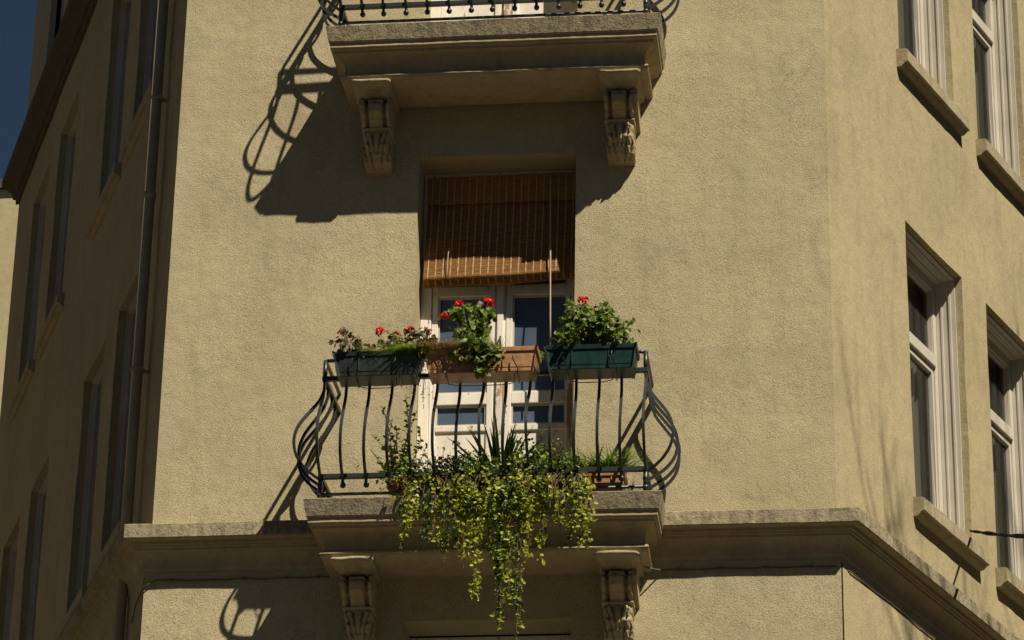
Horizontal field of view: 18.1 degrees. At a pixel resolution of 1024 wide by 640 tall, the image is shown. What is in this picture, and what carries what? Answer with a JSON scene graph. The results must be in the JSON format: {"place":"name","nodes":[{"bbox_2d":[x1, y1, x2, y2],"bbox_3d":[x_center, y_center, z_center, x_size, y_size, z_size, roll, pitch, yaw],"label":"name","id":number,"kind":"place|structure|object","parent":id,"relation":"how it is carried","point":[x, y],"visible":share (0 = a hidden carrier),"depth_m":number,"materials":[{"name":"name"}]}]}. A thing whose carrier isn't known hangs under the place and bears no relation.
{"place":"outdoors","nodes":[
{"label":"outdoors","id":0,"kind":"place"},
{"bbox_2d":[0,179,18,412],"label":"apartment building","id":1,"kind":"structure","parent":0,"point":[9,208],"depth_m":45.93,"materials":[{"name":"paint"}]},
{"bbox_2d":[0,0,36,178],"label":"sky","id":2,"kind":"structure","parent":0,"point":[17,17],"materials":[{"name":"blue"}]},
{"bbox_2d":[613,476,639,490],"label":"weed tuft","id":3,"kind":"object","parent":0,"point":[629,489],"visible":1,"depth_m":20.35,"materials":[{"name":"green plant"}]},
{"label":"pavement","id":4,"kind":"structure","parent":0,"visible":0},
{"bbox_2d":[0,0,1023,639],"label":"apartment building","id":5,"kind":"structure","parent":4,"relation":"on","point":[798,258],"depth_m":21.87,"materials":[{"name":"paint"}]},
{"bbox_2d":[26,474,47,639],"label":"window","id":6,"kind":"structure","parent":5,"relation":"in","point":[41,500],"depth_m":27.19,"materials":[{"name":"black glass"}]},
{"bbox_2d":[3,523,80,639],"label":"window","id":7,"kind":"structure","parent":5,"relation":"in","point":[13,551],"depth_m":28.57,"materials":[{"name":"white paint"}]},
{"bbox_2d":[26,140,110,401],"bbox_3d":[-4.072,-0.301,29.412,0.500,2.620,1.500,8,-25,-15],"label":"window","id":8,"kind":"structure","parent":5,"relation":"in","point":[41,224],"depth_m":29.83,"materials":[{"name":"white paint"}]},
{"bbox_2d":[60,0,121,88],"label":"window","id":9,"kind":"structure","parent":5,"relation":"in","point":[62,3],"depth_m":30.99,"materials":[{"name":"white paint"}]},
{"bbox_2d":[54,111,133,369],"bbox_3d":[-3.632,-0.876,28.104,0.500,2.620,1.510,8,-25,-15],"label":"window","id":10,"kind":"structure","parent":5,"relation":"in","point":[71,139],"depth_m":28.55,"materials":[{"name":"white paint"}]},
{"bbox_2d":[76,343,143,637],"bbox_3d":[-2.938,1.277,24.469,0.500,2.630,1.520,8,-25,-15],"label":"window","id":11,"kind":"structure","parent":5,"relation":"in","point":[94,417],"depth_m":24.86,"materials":[{"name":"black glass"}]},
{"bbox_2d":[111,292,136,533],"bbox_3d":[-2.676,0.700,23.165,0.160,2.024,0.914,8,-25,-15],"label":"window","id":12,"kind":"structure","parent":5,"relation":"in","point":[130,319],"depth_m":23.61,"materials":[{"name":"grey glass"}]},
{"bbox_2d":[108,0,148,176],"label":"window","id":13,"kind":"structure","parent":5,"relation":"in","point":[125,12],"depth_m":26.29,"materials":[{"name":"grey glass"}]},
{"bbox_2d":[142,0,157,98],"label":"window","id":14,"kind":"structure","parent":5,"relation":"in","point":[152,16],"depth_m":24.88,"materials":[{"name":"white paint"}]},
{"bbox_2d":[131,575,338,623],"bbox_3d":[-1.797,1.770,20.863,1.548,0.218,0.249,-6,-25,16],"label":"facade cable","id":15,"kind":"object","parent":5,"relation":"attached to","point":[244,578],"visible":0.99,"depth_m":20.91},
{"bbox_2d":[387,479,413,496],"bbox_3d":[-0.717,1.120,20.612,0.180,0.150,0.180,-2,-24,6],"label":"flower pot","id":16,"kind":"object","parent":5,"relation":"on","point":[393,487],"visible":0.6,"depth_m":20.56,"materials":[{"name":"ceramic"}]},
{"bbox_2d":[356,393,427,484],"bbox_3d":[-0.761,0.797,20.773,0.452,0.676,0.248,-12,-27,26],"label":"climbing herb","id":17,"kind":"object","parent":16,"relation":"in","point":[393,451],"visible":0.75,"depth_m":20.72,"materials":[{"name":"green plant"}]},
{"bbox_2d":[416,476,492,495],"bbox_3d":[-0.357,1.107,20.592,0.502,0.170,0.245,-2,-24,6],"label":"trough","id":18,"kind":"object","parent":5,"relation":"on","point":[479,486],"visible":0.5,"depth_m":20.51,"materials":[{"name":"ceramic"}]},
{"bbox_2d":[408,441,500,470],"bbox_3d":[-0.361,0.904,20.626,0.601,0.251,0.212,-2,-24,6],"label":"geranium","id":19,"kind":"object","parent":18,"relation":"in","point":[449,459],"visible":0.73,"depth_m":20.60,"materials":[{"name":"green plant"}]},
{"bbox_2d":[396,431,580,494],"bbox_3d":[-0.144,0.934,20.536,1.186,0.346,0.547,-2,-24,6],"label":"leaved shrub","id":20,"kind":"object","parent":18,"relation":"in","point":[560,462],"visible":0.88,"depth_m":20.46,"materials":[{"name":"green plant"}]},
{"bbox_2d":[292,350,680,497],"bbox_3d":[-0.168,0.741,20.755,2.503,0.978,0.794,-2,-24,6],"label":"balcony railing","id":21,"kind":"object","parent":5,"relation":"on","point":[342,476],"visible":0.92,"depth_m":20.50,"materials":[{"name":"metal"}]},
{"bbox_2d":[351,357,401,388],"bbox_3d":[-0.861,0.312,20.689,0.322,0.268,0.240,-2,-24,6],"label":"wire bracket","id":22,"kind":"object","parent":21,"relation":"attached to","point":[378,388],"visible":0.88,"depth_m":20.61,"materials":[{"name":"metal"}]},
{"bbox_2d":[332,350,424,387],"bbox_3d":[-0.861,0.315,20.693,0.569,0.162,0.250,-2,-24,6],"label":"planter box","id":23,"kind":"object","parent":22,"relation":"on","point":[372,370],"visible":1,"depth_m":20.62,"materials":[{"name":"green plastic"}]},
{"bbox_2d":[328,327,375,356],"bbox_3d":[-1.022,0.163,20.755,0.273,0.244,0.271,22,-31,-38],"label":"geranium","id":24,"kind":"object","parent":23,"relation":"in","point":[357,342],"visible":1,"depth_m":20.72,"materials":[{"name":"red plant"}]},
{"bbox_2d":[349,345,385,351],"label":"grass tuft","id":25,"kind":"object","parent":23,"relation":"on","point":[368,349],"visible":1,"depth_m":20.63,"materials":[{"name":"green plant"}]},
{"bbox_2d":[373,326,402,350],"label":"geranium","id":26,"kind":"object","parent":23,"relation":"in","point":[393,339],"visible":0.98,"depth_m":20.70,"materials":[{"name":"green plant"}]},
{"bbox_2d":[372,340,407,350],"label":"grass tuft","id":27,"kind":"object","parent":23,"relation":"on","point":[382,348],"visible":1,"depth_m":20.61,"materials":[{"name":"green plant"}]},
{"bbox_2d":[374,341,443,357],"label":"grass tuft","id":28,"kind":"object","parent":23,"relation":"on","point":[409,347],"visible":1,"depth_m":20.58,"materials":[{"name":"green plant"}]},
{"bbox_2d":[400,326,437,361],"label":"geranium","id":29,"kind":"object","parent":23,"relation":"in","point":[413,333],"visible":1,"depth_m":20.66,"materials":[{"name":"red plant"}]},
{"bbox_2d":[406,361,433,407],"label":"withered tendrils","id":30,"kind":"object","parent":23,"relation":"hanging from","point":[422,394],"visible":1,"depth_m":20.58,"materials":[{"name":"brown plant"}]},
{"bbox_2d":[440,353,519,385],"bbox_3d":[-0.196,0.292,20.616,0.502,0.268,0.240,-2,-24,6],"label":"wire bracket","id":31,"kind":"object","parent":21,"relation":"attached to","point":[482,385],"visible":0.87,"depth_m":20.55,"materials":[{"name":"metal"}]},
{"bbox_2d":[423,345,541,384],"bbox_3d":[-0.191,0.292,20.620,0.739,0.163,0.250,-2,-24,6],"label":"planter box","id":32,"kind":"object","parent":31,"relation":"on","point":[527,360],"visible":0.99,"depth_m":20.55,"materials":[{"name":"ceramic"}]},
{"bbox_2d":[395,336,495,351],"bbox_3d":[-0.442,0.163,20.544,0.729,0.063,0.379,-2,-24,6],"label":"dried plant","id":33,"kind":"object","parent":32,"relation":"in","point":[438,345],"visible":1,"depth_m":20.56,"materials":[{"name":"plant"}]},
{"bbox_2d":[437,297,505,378],"bbox_3d":[-0.244,0.127,20.620,0.329,0.635,0.442,17,-29,-32],"label":"geranium","id":34,"kind":"object","parent":32,"relation":"in","point":[487,358],"visible":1,"depth_m":20.60,"materials":[{"name":"green plant"}]},
{"bbox_2d":[379,452,597,639],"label":"trailing plant","id":35,"kind":"object","parent":21,"relation":"hanging from","point":[500,557],"visible":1,"depth_m":20.23,"materials":[{"name":"green plant"}]},
{"bbox_2d":[562,350,616,382],"bbox_3d":[0.505,0.271,20.539,0.352,0.268,0.240,-2,-24,6],"label":"wire bracket","id":36,"kind":"object","parent":21,"relation":"attached to","point":[568,377],"visible":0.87,"depth_m":20.46,"materials":[{"name":"metal"}]},
{"bbox_2d":[543,342,639,380],"bbox_3d":[0.509,0.270,20.544,0.600,0.160,0.250,-2,-24,6],"label":"planter box","id":37,"kind":"object","parent":36,"relation":"on","point":[588,361],"visible":1,"depth_m":20.47,"materials":[{"name":"green plastic"}]},
{"bbox_2d":[539,351,546,360],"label":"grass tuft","id":38,"kind":"object","parent":37,"relation":"on","point":[542,358],"visible":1,"depth_m":20.62,"materials":[{"name":"green plant"}]},
{"bbox_2d":[549,296,640,346],"bbox_3d":[0.537,0.030,20.622,0.587,0.418,0.319,-2,-24,6],"label":"geranium","id":39,"kind":"object","parent":37,"relation":"in","point":[599,327],"visible":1,"depth_m":20.55,"materials":[{"name":"green plant"}]},
{"bbox_2d":[410,635,570,639],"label":"balcony door","id":40,"kind":"structure","parent":5,"relation":"in","point":[553,637],"depth_m":20.86,"materials":[{"name":"white wood"}]},
{"bbox_2d":[415,170,575,495],"bbox_3d":[-0.089,0.230,21.735,1.077,2.713,0.145,-2,-24,6],"label":"balcony door","id":41,"kind":"structure","parent":5,"relation":"in","point":[522,309],"depth_m":21.64,"materials":[{"name":"white wood"}]},
{"bbox_2d":[318,0,679,25],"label":"balcony railing","id":42,"kind":"object","parent":5,"relation":"on","point":[341,17],"visible":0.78,"depth_m":21.87,"materials":[{"name":"metal"}]},
{"bbox_2d":[423,172,575,344],"bbox_3d":[-0.083,-0.385,21.866,1.037,1.404,0.183,-2,-24,6],"label":"bamboo blind","id":43,"kind":"object","parent":5,"relation":"hanging from","point":[494,230],"visible":0.98,"depth_m":22.00,"materials":[{"name":"brown wood"}]},
{"bbox_2d":[430,0,577,21],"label":"balcony door","id":44,"kind":"structure","parent":5,"relation":"in","point":[571,6],"depth_m":22.80,"materials":[{"name":"white wood"}]},
{"bbox_2d":[498,474,573,493],"bbox_3d":[0.150,1.092,20.536,0.502,0.170,0.245,-2,-24,6],"label":"trough","id":45,"kind":"object","parent":5,"relation":"on","point":[560,485],"visible":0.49,"depth_m":20.45,"materials":[{"name":"ceramic"}]},
{"bbox_2d":[447,413,559,479],"bbox_3d":[-0.059,0.837,20.658,0.749,0.488,0.237,-2,-24,6],"label":"aloe plant","id":46,"kind":"object","parent":45,"relation":"in","point":[495,450],"visible":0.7,"depth_m":20.63,"materials":[{"name":"green plant"}]},
{"bbox_2d":[580,473,627,491],"bbox_3d":[0.584,1.071,20.464,0.292,0.165,0.215,-2,-24,6],"label":"trough","id":47,"kind":"object","parent":5,"relation":"on","point":[609,479],"visible":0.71,"depth_m":20.40,"materials":[{"name":"ceramic"}]},
{"bbox_2d":[561,441,659,473],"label":"potted shoots","id":48,"kind":"object","parent":47,"relation":"on","point":[604,462],"visible":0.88,"depth_m":20.47,"materials":[{"name":"green plant"}]},
{"bbox_2d":[643,565,937,639],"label":"facade cable","id":49,"kind":"object","parent":5,"relation":"attached to","point":[764,567],"visible":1,"depth_m":20.57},
{"bbox_2d":[897,0,946,92],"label":"window","id":50,"kind":"structure","parent":5,"relation":"in","point":[931,46],"depth_m":24.63,"materials":[{"name":"white paint"}]},
{"bbox_2d":[905,229,964,531],"bbox_3d":[2.778,0.509,23.008,0.490,2.720,1.685,-12,-27,26],"label":"window","id":51,"kind":"structure","parent":5,"relation":"in","point":[923,271],"depth_m":23.38,"materials":[{"name":"white paint"}]},
{"bbox_2d":[908,0,1019,176],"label":"window","id":52,"kind":"structure","parent":5,"relation":"in","point":[985,31],"depth_m":26.02,"materials":[{"name":"white paint"}]},
{"bbox_2d":[918,288,1023,581],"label":"window","id":53,"kind":"structure","parent":5,"relation":"in","point":[1004,432],"depth_m":24.66,"materials":[{"name":"white paint"}]},
{"bbox_2d":[969,530,1023,538],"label":"overhead wire","id":54,"kind":"object","parent":5,"relation":"attached to","point":[991,533],"visible":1,"depth_m":20.26,"materials":[{"name":"black metal"}]},
{"bbox_2d":[978,0,1019,162],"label":"window","id":55,"kind":"structure","parent":5,"relation":"in","point":[980,5],"depth_m":26.83,"materials":[{"name":"white paint"}]},
{"bbox_2d":[995,364,1021,580],"bbox_3d":[4.260,1.834,25.913,0.040,2.720,1.680,-12,-27,26],"label":"window","id":56,"kind":"structure","parent":5,"relation":"in","point":[998,377],"depth_m":25.39,"materials":[{"name":"white paint"}]}
]}

